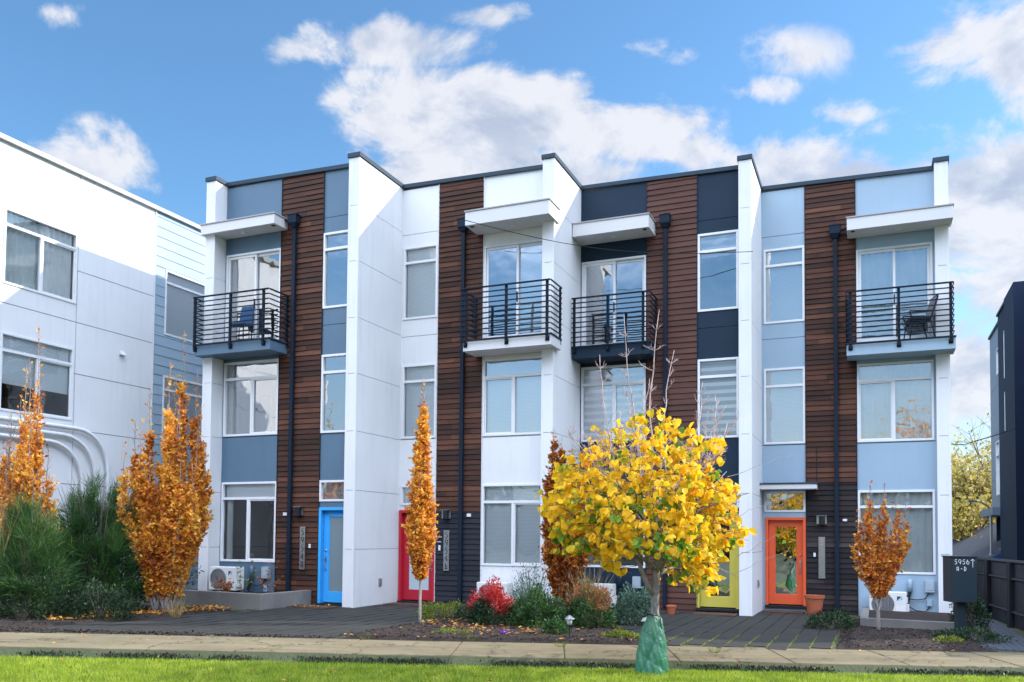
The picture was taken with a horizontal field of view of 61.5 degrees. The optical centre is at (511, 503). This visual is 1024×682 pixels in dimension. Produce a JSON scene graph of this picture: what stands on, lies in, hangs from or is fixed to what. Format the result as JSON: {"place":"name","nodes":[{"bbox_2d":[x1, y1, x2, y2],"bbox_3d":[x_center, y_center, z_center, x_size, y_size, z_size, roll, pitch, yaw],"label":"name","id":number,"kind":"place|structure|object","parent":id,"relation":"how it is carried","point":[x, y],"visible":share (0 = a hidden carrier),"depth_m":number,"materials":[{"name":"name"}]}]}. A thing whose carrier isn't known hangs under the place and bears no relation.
{"place":"outdoors","nodes":[
{"label":"outdoors","id":0,"kind":"place"},
{"bbox_2d":[164,596,192,617],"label":"ornamental grass","id":1,"kind":"object","parent":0,"point":[175,612],"depth_m":15.48,"materials":[{"name":"plant"}]},
{"bbox_2d":[7,603,468,638],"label":"driveway","id":2,"kind":"structure","parent":0,"point":[292,621],"depth_m":14.94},
{"bbox_2d":[286,605,338,608],"bbox_3d":[-4.251,2.196,18.235,1.000,0.026,0.530,0,-2,23],"label":"door mat","id":3,"kind":"object","parent":2,"relation":"on","point":[313,606],"depth_m":18.12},
{"bbox_2d":[0,632,1023,667],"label":"sidewalk","id":4,"kind":"structure","parent":0,"point":[476,649],"depth_m":12.01,"materials":[{"name":"concrete"}]},
{"bbox_2d":[0,600,1023,681],"bbox_3d":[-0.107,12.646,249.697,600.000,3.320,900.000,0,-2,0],"label":"ground","id":5,"kind":"structure","parent":0,"point":[287,657],"depth_m":11.35,"materials":[{"name":"soil"}]},
{"bbox_2d":[0,132,205,588],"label":"apartment building","id":6,"kind":"structure","parent":5,"relation":"on","point":[102,283],"depth_m":20.20,"materials":[{"name":"white paint"}]},
{"bbox_2d":[0,331,73,420],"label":"window","id":7,"kind":"structure","parent":6,"relation":"in","point":[15,350],"depth_m":19.27,"materials":[{"name":"glass"}]},
{"bbox_2d":[2,206,77,303],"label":"window","id":8,"kind":"structure","parent":6,"relation":"in","point":[39,256],"depth_m":19.00,"materials":[{"name":"glass"}]},
{"bbox_2d":[161,375,201,442],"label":"window","id":9,"kind":"structure","parent":6,"relation":"in","point":[191,386],"depth_m":23.04,"materials":[{"name":"clear glass"}]},
{"bbox_2d":[164,269,204,343],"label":"window","id":10,"kind":"structure","parent":6,"relation":"in","point":[180,290],"depth_m":22.94,"materials":[{"name":"glass"}]},
{"bbox_2d":[0,600,237,631],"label":"planting bed","id":11,"kind":"object","parent":5,"relation":"on","point":[10,621],"visible":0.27,"depth_m":14.70,"materials":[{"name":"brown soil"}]},
{"bbox_2d":[0,473,48,603],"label":"ornamental grass","id":12,"kind":"object","parent":11,"relation":"on","point":[9,529],"depth_m":14.79,"materials":[{"name":"plant"}]},
{"bbox_2d":[0,327,62,611],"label":"beech tree","id":13,"kind":"object","parent":11,"relation":"on","point":[26,464],"visible":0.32,"depth_m":15.74,"materials":[{"name":"orange plant"}]},
{"bbox_2d":[0,557,75,620],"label":"box shrub","id":14,"kind":"object","parent":11,"relation":"on","point":[55,596],"visible":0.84,"depth_m":14.57,"materials":[{"name":"green plant"}]},
{"bbox_2d":[0,484,85,613],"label":"broom shrub","id":15,"kind":"object","parent":11,"relation":"on","point":[48,540],"visible":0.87,"depth_m":14.80,"materials":[{"name":"green plant"}]},
{"bbox_2d":[32,493,149,610],"bbox_3d":[-7.910,0.925,16.142,2.205,2.313,1.275,0,-2,0],"label":"laurel shrub","id":16,"kind":"object","parent":11,"relation":"on","point":[139,604],"visible":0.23,"depth_m":16.01,"materials":[{"name":"green plant"}]},
{"bbox_2d":[50,467,148,608],"bbox_3d":[-7.866,0.664,16.260,2.579,2.806,2.138,0,-2,0],"label":"broom shrub","id":17,"kind":"object","parent":11,"relation":"on","point":[115,541],"visible":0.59,"depth_m":15.97,"materials":[{"name":"green plant"}]},
{"bbox_2d":[62,576,137,619],"bbox_3d":[-7.191,1.664,14.957,1.338,0.778,0.966,0,-2,0],"label":"box shrub","id":18,"kind":"object","parent":11,"relation":"on","point":[103,603],"visible":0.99,"depth_m":14.84,"materials":[{"name":"green plant"}]},
{"bbox_2d":[45,604,231,619],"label":"fallen leaves","id":19,"kind":"object","parent":11,"relation":"on","point":[194,607],"visible":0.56,"depth_m":16.00,"materials":[{"name":"orange plant"}]},
{"bbox_2d":[115,334,214,611],"bbox_3d":[-6.570,-0.623,16.475,1.753,5.572,1.310,0,-2,0],"label":"beech tree","id":20,"kind":"object","parent":11,"relation":"on","point":[173,519],"visible":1,"depth_m":16.17,"materials":[{"name":"orange plant"}]},
{"bbox_2d":[0,627,331,637],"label":"verge litter","id":21,"kind":"object","parent":5,"relation":"on","point":[115,631],"visible":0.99,"depth_m":13.06,"materials":[{"name":"brown plant"}]},
{"bbox_2d":[111,589,310,609],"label":"planter wall","id":22,"kind":"structure","parent":5,"relation":"on","point":[252,601],"depth_m":17.90,"materials":[{"name":"concrete"}]},
{"bbox_2d":[186,589,272,593],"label":"planter soil","id":23,"kind":"structure","parent":22,"relation":"in","point":[240,591],"depth_m":19.52,"materials":[{"name":"brown soil"}]},
{"bbox_2d":[211,577,233,591],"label":"rose plant","id":24,"kind":"object","parent":23,"relation":"on","point":[227,587],"visible":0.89,"depth_m":18.57,"materials":[{"name":"brown plant"}]},
{"bbox_2d":[209,566,243,591],"bbox_3d":[-6.402,1.710,19.333,0.790,0.560,0.312,0,-2,23],"label":"heat pump","id":25,"kind":"object","parent":23,"relation":"on","point":[225,573],"visible":0.79,"depth_m":19.22,"materials":[{"name":"white metal"}]},
{"bbox_2d":[236,553,261,592],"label":"rose plant","id":26,"kind":"object","parent":23,"relation":"on","point":[246,575],"visible":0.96,"depth_m":18.79,"materials":[{"name":"green plant"}]},
{"bbox_2d":[193,151,404,607],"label":"townhouse","id":27,"kind":"structure","parent":5,"relation":"on","point":[300,428],"depth_m":19.50,"materials":[{"name":"white paint"}]},
{"bbox_2d":[232,306,253,339],"bbox_3d":[-6.199,-4.110,19.783,0.400,0.920,0.397,0,-2,23],"label":"lounge chair","id":28,"kind":"object","parent":27,"relation":"on","point":[245,317],"visible":0.53,"depth_m":19.87,"materials":[{"name":"blue fabric"}]},
{"bbox_2d":[220,481,275,561],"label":"window","id":29,"kind":"structure","parent":27,"relation":"in","point":[249,491],"depth_m":20.04,"materials":[{"name":"white plastic"}]},
{"bbox_2d":[223,358,278,436],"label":"window","id":30,"kind":"structure","parent":27,"relation":"in","point":[269,366],"depth_m":20.22,"materials":[{"name":"white plastic"}]},
{"bbox_2d":[225,248,280,340],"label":"sliding door","id":31,"kind":"structure","parent":27,"relation":"in","point":[269,261],"depth_m":20.33,"materials":[{"name":"glass"}]},
{"bbox_2d":[316,507,343,605],"bbox_3d":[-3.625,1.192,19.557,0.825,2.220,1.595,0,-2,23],"label":"door","id":32,"kind":"structure","parent":27,"relation":"in","point":[330,532],"depth_m":19.00,"materials":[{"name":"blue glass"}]},
{"bbox_2d":[319,480,343,501],"bbox_3d":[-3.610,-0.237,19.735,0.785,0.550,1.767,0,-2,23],"label":"window","id":33,"kind":"structure","parent":27,"relation":"in","point":[329,490],"depth_m":19.03,"materials":[{"name":"clear glass"}]},
{"bbox_2d":[320,353,345,432],"bbox_3d":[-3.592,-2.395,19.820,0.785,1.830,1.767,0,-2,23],"label":"window","id":34,"kind":"structure","parent":27,"relation":"in","point":[333,366],"depth_m":19.60,"materials":[{"name":"glass"}]},
{"bbox_2d":[322,230,347,308],"bbox_3d":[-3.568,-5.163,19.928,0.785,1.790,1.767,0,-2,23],"label":"window","id":35,"kind":"structure","parent":27,"relation":"in","point":[335,245],"depth_m":19.67,"materials":[{"name":"clear glass"}]},
{"bbox_2d":[332,609,639,644],"bbox_3d":[-0.269,2.190,16.217,4.900,0.122,6.580,0,-2,0],"label":"planting bed","id":36,"kind":"object","parent":5,"relation":"on","point":[457,638],"visible":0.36,"depth_m":13.31,"materials":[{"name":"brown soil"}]},
{"bbox_2d":[400,376,439,623],"bbox_3d":[-1.629,-0.045,15.367,0.729,4.500,0.605,0,-2,0],"label":"beech tree","id":37,"kind":"object","parent":36,"relation":"on","point":[421,537],"visible":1,"depth_m":15.28,"materials":[{"name":"orange plant"}]},
{"bbox_2d":[413,598,466,617],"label":"shrub","id":38,"kind":"object","parent":36,"relation":"on","point":[431,607],"visible":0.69,"depth_m":16.55,"materials":[{"name":"green plant"}]},
{"bbox_2d":[430,627,472,633],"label":"ground plant","id":39,"kind":"object","parent":36,"relation":"on","point":[441,630],"visible":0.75,"depth_m":13.63,"materials":[{"name":"green plant"}]},
{"bbox_2d":[453,600,483,619],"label":"shrub","id":40,"kind":"object","parent":36,"relation":"on","point":[460,612],"visible":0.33,"depth_m":15.85,"materials":[{"name":"green plant"}]},
{"bbox_2d":[422,617,548,634],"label":"fallen leaves","id":41,"kind":"object","parent":36,"relation":"on","point":[455,622],"visible":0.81,"depth_m":14.60,"materials":[{"name":"orange plant"}]},
{"bbox_2d":[464,575,515,625],"bbox_3d":[-0.315,1.725,15.254,1.057,0.958,0.990,0,-2,0],"label":"nandina shrub","id":42,"kind":"object","parent":36,"relation":"on","point":[496,607],"visible":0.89,"depth_m":15.11,"materials":[{"name":"red plant"}]},
{"bbox_2d":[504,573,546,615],"bbox_3d":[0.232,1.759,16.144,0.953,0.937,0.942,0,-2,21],"label":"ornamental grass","id":43,"kind":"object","parent":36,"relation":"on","point":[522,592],"depth_m":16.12,"materials":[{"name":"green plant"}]},
{"bbox_2d":[509,552,553,609],"bbox_3d":[0.406,1.611,16.777,1.005,1.332,0.674,0,-2,0],"label":"airy shrub","id":44,"kind":"object","parent":36,"relation":"on","point":[533,581],"visible":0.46,"depth_m":16.75,"materials":[{"name":"grey plant"}]},
{"bbox_2d":[506,583,570,627],"bbox_3d":[0.452,1.796,15.030,1.161,0.833,1.062,0,-2,0],"label":"nandina shrub","id":45,"kind":"object","parent":36,"relation":"on","point":[531,603],"visible":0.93,"depth_m":14.89,"materials":[{"name":"green plant"}]},
{"bbox_2d":[540,615,571,634],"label":"seedling clump","id":46,"kind":"object","parent":36,"relation":"on","point":[555,625],"visible":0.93,"depth_m":13.82,"materials":[{"name":"green plant"}]},
{"bbox_2d":[537,427,594,612],"bbox_3d":[1.055,0.416,16.669,0.956,3.811,0.825,2,-3,-33],"label":"beech tree","id":47,"kind":"object","parent":36,"relation":"on","point":[559,565],"visible":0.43,"depth_m":16.57,"materials":[{"name":"orange plant"}]},
{"bbox_2d":[564,562,612,620],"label":"ornamental grass","id":48,"kind":"object","parent":36,"relation":"on","point":[590,582],"depth_m":15.85,"materials":[{"name":"plant"}]},
{"bbox_2d":[564,573,617,628],"bbox_3d":[1.411,1.735,15.183,1.074,1.002,1.020,-2,-3,44],"label":"nandina shrub","id":49,"kind":"object","parent":36,"relation":"on","point":[592,597],"visible":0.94,"depth_m":15.02,"materials":[{"name":"green plant"}]},
{"bbox_2d":[601,628,639,639],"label":"ground plant","id":50,"kind":"object","parent":36,"relation":"on","point":[618,632],"visible":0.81,"depth_m":13.51,"materials":[{"name":"green plant"}]},
{"bbox_2d":[477,582,512,605],"bbox_3d":[-0.359,2.011,18.787,0.790,0.560,0.312,0,-2,23],"label":"heat pump","id":51,"kind":"object","parent":5,"relation":"on","point":[481,584],"visible":0.12,"depth_m":18.70,"materials":[{"name":"white metal"}]},
{"bbox_2d":[397,153,601,605],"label":"townhouse","id":52,"kind":"structure","parent":5,"relation":"on","point":[486,331],"depth_m":19.45,"materials":[{"name":"white paint"}]},
{"bbox_2d":[397,510,434,604],"bbox_3d":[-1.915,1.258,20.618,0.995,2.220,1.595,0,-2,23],"label":"door","id":53,"kind":"structure","parent":52,"relation":"in","point":[408,586],"depth_m":20.08,"materials":[{"name":"paint"}]},
{"bbox_2d":[400,485,434,504],"bbox_3d":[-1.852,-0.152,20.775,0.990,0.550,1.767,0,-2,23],"label":"window","id":54,"kind":"structure","parent":52,"relation":"in","point":[404,500],"depth_m":20.14,"materials":[{"name":"white plastic"}]},
{"bbox_2d":[401,363,436,438],"bbox_3d":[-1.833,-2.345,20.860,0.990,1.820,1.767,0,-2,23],"label":"window","id":55,"kind":"structure","parent":52,"relation":"in","point":[412,382],"depth_m":20.19,"materials":[{"name":"grey glass"}]},
{"bbox_2d":[403,243,437,319],"bbox_3d":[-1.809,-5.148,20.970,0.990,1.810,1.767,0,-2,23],"label":"window","id":56,"kind":"structure","parent":52,"relation":"in","point":[420,271],"depth_m":20.27,"materials":[{"name":"glass"}]},
{"bbox_2d":[481,483,540,566],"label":"window","id":57,"kind":"structure","parent":52,"relation":"in","point":[510,518],"depth_m":19.13,"materials":[{"name":"white plastic"}]},
{"bbox_2d":[482,355,540,435],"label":"window","id":58,"kind":"structure","parent":52,"relation":"in","point":[511,386],"depth_m":19.22,"materials":[{"name":"glass"}]},
{"bbox_2d":[483,239,541,337],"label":"sliding door","id":59,"kind":"structure","parent":52,"relation":"in","point":[519,261],"depth_m":19.32,"materials":[{"name":"glass"}]},
{"bbox_2d":[465,220,752,253],"bbox_3d":[2.075,-5.738,18.534,6.195,0.730,0.014,0,-2,1],"label":"service cable","id":60,"kind":"object","parent":52,"relation":"attached to","point":[608,249],"visible":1,"depth_m":18.52,"materials":[{"name":"rubber"}]},
{"bbox_2d":[0,654,1023,681],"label":"lawn","id":61,"kind":"structure","parent":5,"relation":"on","point":[239,671],"depth_m":10.30,"materials":[{"name":"green plant"}]},
{"bbox_2d":[1,651,1023,677],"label":"edge moss","id":62,"kind":"object","parent":5,"relation":"on","point":[408,662],"visible":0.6,"depth_m":11.12,"materials":[{"name":"green plant"}]},
{"bbox_2d":[12,651,1023,677],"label":"edge weeds","id":63,"kind":"object","parent":5,"relation":"on","point":[219,658],"visible":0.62,"depth_m":11.10,"materials":[{"name":"green plant"}]},
{"bbox_2d":[16,650,1023,674],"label":"fallen leaves","id":64,"kind":"object","parent":5,"relation":"on","point":[617,663],"visible":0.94,"depth_m":11.20,"materials":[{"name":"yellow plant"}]},
{"bbox_2d":[585,583,616,606],"bbox_3d":[1.984,2.108,19.535,0.790,0.560,0.312,0,-2,23],"label":"heat pump","id":65,"kind":"object","parent":5,"relation":"on","point":[613,587],"visible":0.14,"depth_m":19.34,"materials":[{"name":"white metal"}]},
{"bbox_2d":[535,314,788,614],"bbox_3d":[1.695,-0.130,10.905,2.737,4.720,2.585,2,-3,-41],"label":"redbud tree","id":66,"kind":"object","parent":5,"relation":"on","point":[614,536],"visible":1,"depth_m":10.43,"materials":[{"name":"yellow plant"}]},
{"bbox_2d":[635,610,668,674],"bbox_3d":[1.747,1.730,10.801,0.441,0.805,0.410,0,-2,0],"label":"watering bag","id":67,"kind":"object","parent":66,"relation":"attached to","point":[651,655],"visible":0.99,"depth_m":10.67,"materials":[{"name":"plastic"}]},
{"bbox_2d":[571,154,761,615],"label":"townhouse","id":68,"kind":"structure","parent":5,"relation":"on","point":[707,306],"depth_m":19.39,"materials":[{"name":"white concrete"}]},
{"bbox_2d":[581,363,645,441],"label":"window","id":69,"kind":"structure","parent":68,"relation":"in","point":[592,409],"depth_m":20.05,"materials":[{"name":"clear glass"}]},
{"bbox_2d":[581,255,645,345],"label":"sliding door","id":70,"kind":"structure","parent":68,"relation":"in","point":[626,274],"depth_m":21.38,"materials":[{"name":"clear glass"}]},
{"bbox_2d":[583,489,644,567],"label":"window","id":71,"kind":"structure","parent":68,"relation":"in","point":[627,563],"depth_m":21.37,"materials":[{"name":"white plastic"}]},
{"bbox_2d":[696,513,738,611],"bbox_3d":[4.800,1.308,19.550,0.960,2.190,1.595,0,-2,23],"label":"door","id":72,"kind":"structure","parent":68,"relation":"in","point":[727,598],"depth_m":18.91,"materials":[{"name":"yellow paint"}]},
{"bbox_2d":[698,357,738,438],"bbox_3d":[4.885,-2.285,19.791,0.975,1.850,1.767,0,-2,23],"label":"window","id":73,"kind":"structure","parent":68,"relation":"in","point":[719,376],"depth_m":19.07,"materials":[{"name":"glass"}]},
{"bbox_2d":[698,229,738,311],"bbox_3d":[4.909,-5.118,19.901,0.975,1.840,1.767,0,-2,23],"label":"window","id":74,"kind":"structure","parent":68,"relation":"in","point":[718,273],"depth_m":20.39,"materials":[{"name":"glass"}]},
{"bbox_2d":[760,155,956,615],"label":"townhouse","id":75,"kind":"structure","parent":5,"relation":"on","point":[856,395],"depth_m":19.42,"materials":[{"name":"paint"}]},
{"bbox_2d":[763,245,804,323],"bbox_3d":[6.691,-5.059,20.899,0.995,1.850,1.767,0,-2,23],"label":"window","id":76,"kind":"structure","parent":75,"relation":"in","point":[784,268],"depth_m":20.18,"materials":[{"name":"glass"}]},
{"bbox_2d":[764,366,804,444],"bbox_3d":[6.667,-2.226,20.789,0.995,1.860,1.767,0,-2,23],"label":"window","id":77,"kind":"structure","parent":75,"relation":"in","point":[784,388],"depth_m":20.07,"materials":[{"name":"glass"}]},
{"bbox_2d":[764,491,805,511],"bbox_3d":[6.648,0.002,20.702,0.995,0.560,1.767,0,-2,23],"label":"window","id":78,"kind":"structure","parent":75,"relation":"in","point":[787,501],"depth_m":21.46,"materials":[{"name":"white plastic"}]},
{"bbox_2d":[765,517,806,608],"bbox_3d":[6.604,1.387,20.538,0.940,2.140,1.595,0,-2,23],"label":"door","id":79,"kind":"structure","parent":75,"relation":"in","point":[785,573],"depth_m":20.04,"materials":[{"name":"orange paint"}]},
{"bbox_2d":[856,242,932,341],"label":"sliding door","id":80,"kind":"structure","parent":75,"relation":"in","point":[907,264],"depth_m":19.30,"materials":[{"name":"clear glass"}]},
{"bbox_2d":[857,359,934,442],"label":"window","id":81,"kind":"structure","parent":75,"relation":"in","point":[895,400],"depth_m":19.15,"materials":[{"name":"glass"}]},
{"bbox_2d":[858,490,935,574],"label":"window","id":82,"kind":"structure","parent":75,"relation":"in","point":[920,559],"depth_m":18.93,"materials":[{"name":"white plastic"}]},
{"bbox_2d":[902,295,938,338],"bbox_3d":[8.857,-3.997,18.657,0.636,0.965,0.512,0,-2,9],"label":"lounge chair","id":83,"kind":"object","parent":75,"relation":"on","point":[927,314],"visible":0.66,"depth_m":18.48,"materials":[{"name":"black metal"}]},
{"bbox_2d":[860,606,953,629],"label":"planter wall","id":84,"kind":"structure","parent":5,"relation":"on","point":[865,620],"depth_m":15.87,"materials":[{"name":"concrete"}]},
{"bbox_2d":[869,610,951,621],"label":"planter soil","id":85,"kind":"structure","parent":5,"relation":"on","point":[925,616],"depth_m":17.35,"materials":[{"name":"brown soil"}]},
{"bbox_2d":[869,591,908,611],"bbox_3d":[8.181,2.201,18.661,0.790,0.560,0.312,0,-2,23],"label":"heat pump","id":86,"kind":"object","parent":85,"relation":"on","point":[895,601],"visible":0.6,"depth_m":18.49,"materials":[{"name":"white metal"}]},
{"bbox_2d":[835,618,998,651],"bbox_3d":[7.066,2.295,15.039,2.558,0.115,5.584,0,-2,23],"label":"planting bed","id":87,"kind":"object","parent":5,"relation":"on","point":[872,644],"visible":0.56,"depth_m":13.65,"materials":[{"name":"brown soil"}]},
{"bbox_2d":[802,607,857,630],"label":"fern clump","id":88,"kind":"object","parent":87,"relation":"on","point":[812,619],"visible":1,"depth_m":15.87,"materials":[{"name":"green plant"}]},
{"bbox_2d":[849,480,912,629],"bbox_3d":[6.697,0.981,15.615,1.147,2.808,0.414,0,-2,0],"label":"beech tree","id":89,"kind":"object","parent":87,"relation":"on","point":[877,575],"visible":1,"depth_m":15.56,"materials":[{"name":"orange plant"}]},
{"bbox_2d":[932,634,966,642],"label":"ground plant","id":90,"kind":"object","parent":87,"relation":"on","point":[947,638],"visible":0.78,"depth_m":13.80,"materials":[{"name":"green plant"}]},
{"bbox_2d":[941,555,977,636],"bbox_3d":[7.853,1.681,15.078,0.460,1.515,0.370,0,-2,3],"label":"sign box","id":91,"kind":"object","parent":87,"relation":"on","point":[959,581],"visible":0.94,"depth_m":14.93,"materials":[{"name":"black metal"}]},
{"bbox_2d":[948,593,993,631],"bbox_3d":[8.427,1.910,15.841,0.798,0.989,0.702,2,-3,-36],"label":"ivy shrub","id":92,"kind":"object","parent":87,"relation":"on","point":[977,611],"visible":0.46,"depth_m":15.70,"materials":[{"name":"green plant"}]},
{"bbox_2d":[928,625,1018,643],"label":"ground plant","id":93,"kind":"object","parent":87,"relation":"on","point":[989,636],"visible":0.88,"depth_m":14.14,"materials":[{"name":"green plant"}]},
{"bbox_2d":[951,404,990,501],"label":"maple tree","id":94,"kind":"object","parent":5,"relation":"on","point":[977,451],"visible":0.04,"depth_m":50.16,"materials":[{"name":"yellow plant"}]},
{"bbox_2d":[951,435,995,529],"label":"maple tree","id":95,"kind":"object","parent":5,"relation":"on","point":[962,479],"visible":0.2,"depth_m":42.47,"materials":[{"name":"yellow plant"}]},
{"bbox_2d":[952,458,995,541],"bbox_3d":[20.341,2.192,41.089,7.180,8.356,6.158,-2,-3,44],"label":"maple tree","id":96,"kind":"object","parent":5,"relation":"on","point":[963,520],"visible":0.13,"depth_m":39.04,"materials":[{"name":"yellow plant"}]},
{"bbox_2d":[952,523,1000,558],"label":"gabled house","id":97,"kind":"structure","parent":5,"relation":"on","point":[976,545],"depth_m":36.40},
{"bbox_2d":[967,500,992,555],"bbox_3d":[18.067,2.865,33.119,0.980,5.940,0.160,0,-2,0],"label":"street lamp","id":98,"kind":"object","parent":5,"relation":"on","point":[991,535],"visible":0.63,"depth_m":33.15,"materials":[{"name":"metal"}]},
{"bbox_2d":[973,557,1023,630],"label":"fence","id":99,"kind":"object","parent":5,"relation":"on","point":[1000,586],"visible":0.7,"depth_m":17.88,"materials":[{"name":"black wood"}]},
{"bbox_2d":[981,281,1023,560],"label":"apartment building","id":100,"kind":"structure","parent":5,"relation":"on","point":[1006,339],"depth_m":28.58,"materials":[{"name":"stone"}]},
{"bbox_2d":[996,440,999,495],"bbox_3d":[18.843,-1.355,33.280,0.428,2.100,0.974,0,-2,3],"label":"window","id":101,"kind":"structure","parent":100,"relation":"in","point":[997,443],"depth_m":33.60,"materials":[{"name":"glass"}]},
{"bbox_2d":[0,0,1023,492],"label":"sky","id":102,"kind":"structure","parent":0,"point":[152,100],"materials":[{"name":"blue"}]},
{"bbox_2d":[616,610,843,649],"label":"driveway","id":103,"kind":"structure","parent":0,"point":[769,627],"depth_m":15.24,"materials":[{"name":"grey concrete"}]},
{"bbox_2d":[613,581,651,625],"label":"evergreen shrub","id":104,"kind":"object","parent":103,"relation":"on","point":[630,604],"visible":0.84,"depth_m":15.97,"materials":[{"name":"green plant"}]},
{"bbox_2d":[693,612,738,615],"bbox_3d":[4.380,2.383,18.506,0.900,0.026,0.530,0,-2,23],"label":"door mat","id":105,"kind":"object","parent":103,"relation":"on","point":[716,613],"depth_m":18.42,"materials":[{"name":"brown fabric"}]},
{"bbox_2d":[639,632,836,648],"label":"joint grass","id":106,"kind":"structure","parent":103,"relation":"on","point":[749,642],"depth_m":13.65,"materials":[{"name":"green plant"}]},
{"bbox_2d":[804,594,824,614],"bbox_3d":[6.682,2.248,19.003,0.440,0.430,0.440,0,-2,0],"label":"flower pot","id":107,"kind":"object","parent":103,"relation":"on","point":[813,602],"visible":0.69,"depth_m":18.86,"materials":[{"name":"ceramic"}]},
{"bbox_2d":[953,602,1023,651],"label":"path","id":108,"kind":"structure","parent":0,"point":[1011,645],"depth_m":14.49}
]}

